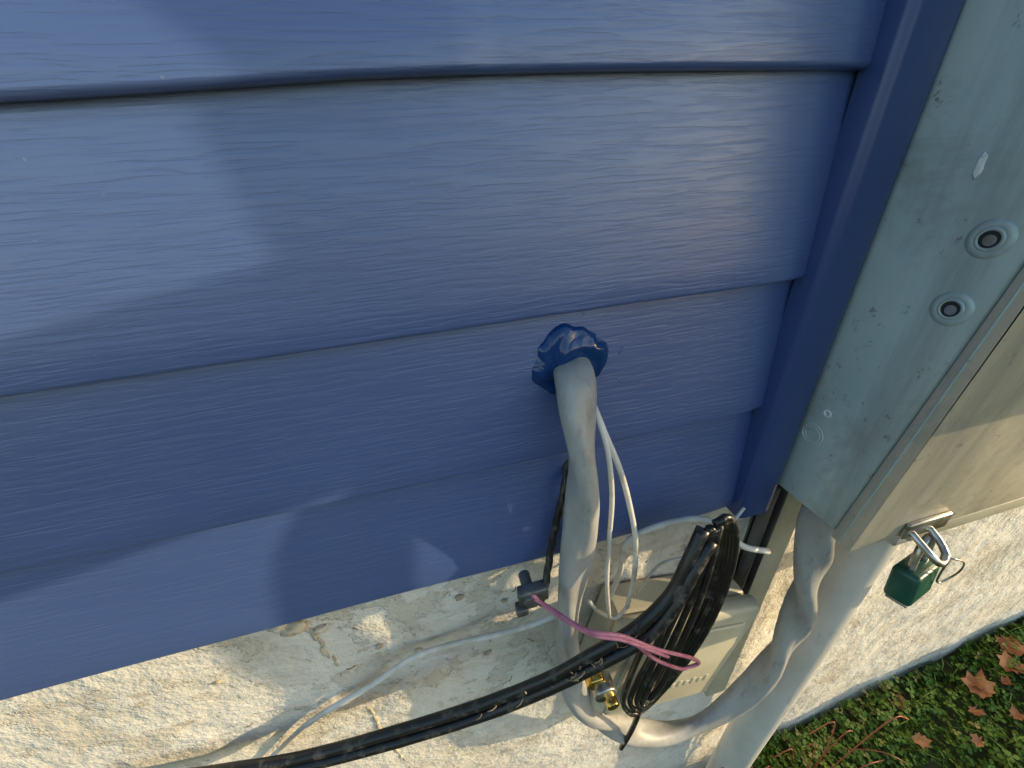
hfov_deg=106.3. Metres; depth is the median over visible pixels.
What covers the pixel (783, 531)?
wood batten
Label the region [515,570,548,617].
split bolt connector
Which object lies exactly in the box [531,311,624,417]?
blue caulk seal
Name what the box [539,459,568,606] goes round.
black ground wire
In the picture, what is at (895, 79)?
corner trim
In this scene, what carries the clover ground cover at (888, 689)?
on the ground at (948, 668)
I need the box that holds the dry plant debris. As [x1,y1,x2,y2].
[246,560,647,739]
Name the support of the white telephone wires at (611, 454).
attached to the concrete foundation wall
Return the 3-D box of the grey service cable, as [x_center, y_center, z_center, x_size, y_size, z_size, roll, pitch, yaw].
[0.218,0.271,0.456,0.339,0.684,0.082,-4,29,0]
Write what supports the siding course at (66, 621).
attached to the sheathing
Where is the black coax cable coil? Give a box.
[192,513,739,767]
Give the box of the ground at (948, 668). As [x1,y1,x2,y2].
[753,618,1023,767]
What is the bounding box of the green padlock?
[884,533,939,607]
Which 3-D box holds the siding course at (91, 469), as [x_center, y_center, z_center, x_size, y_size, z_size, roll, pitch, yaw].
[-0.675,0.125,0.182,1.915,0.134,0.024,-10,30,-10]
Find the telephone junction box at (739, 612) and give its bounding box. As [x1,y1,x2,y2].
[580,575,759,715]
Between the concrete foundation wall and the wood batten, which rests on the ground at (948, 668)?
the concrete foundation wall
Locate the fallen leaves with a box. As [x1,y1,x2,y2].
[892,635,1023,747]
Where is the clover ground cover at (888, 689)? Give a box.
[750,616,1023,767]
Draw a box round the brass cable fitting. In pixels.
[585,671,618,710]
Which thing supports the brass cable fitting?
attached to the grey service cable
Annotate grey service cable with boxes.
[553,357,835,747]
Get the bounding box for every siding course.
[0,0,886,102]
[0,71,857,397]
[0,279,793,573]
[0,409,753,700]
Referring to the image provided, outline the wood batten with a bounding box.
[704,493,801,695]
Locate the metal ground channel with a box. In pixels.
[733,484,788,593]
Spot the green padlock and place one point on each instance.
(911, 578)
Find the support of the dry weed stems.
on the ground at (948, 668)
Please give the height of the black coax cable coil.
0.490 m
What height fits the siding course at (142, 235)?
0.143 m
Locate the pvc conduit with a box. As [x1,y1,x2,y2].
[705,540,899,767]
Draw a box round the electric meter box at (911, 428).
[778,0,1023,583]
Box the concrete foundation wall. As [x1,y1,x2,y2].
[0,506,1023,767]
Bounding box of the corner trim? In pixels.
[726,0,964,517]
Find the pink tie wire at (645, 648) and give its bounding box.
[531,593,700,670]
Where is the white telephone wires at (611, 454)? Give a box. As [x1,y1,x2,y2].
[270,407,770,755]
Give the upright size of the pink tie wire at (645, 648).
0.141 m
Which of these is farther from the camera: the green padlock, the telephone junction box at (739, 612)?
the telephone junction box at (739, 612)
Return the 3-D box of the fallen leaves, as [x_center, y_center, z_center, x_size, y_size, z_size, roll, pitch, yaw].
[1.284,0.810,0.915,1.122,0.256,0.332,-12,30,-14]
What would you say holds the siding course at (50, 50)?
attached to the sheathing
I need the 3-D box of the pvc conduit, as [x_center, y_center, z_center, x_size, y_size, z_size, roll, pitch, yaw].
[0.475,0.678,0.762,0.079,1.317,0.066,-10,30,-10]
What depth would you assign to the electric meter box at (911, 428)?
0.28 m
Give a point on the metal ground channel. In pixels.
(760, 529)
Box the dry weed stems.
[722,716,908,767]

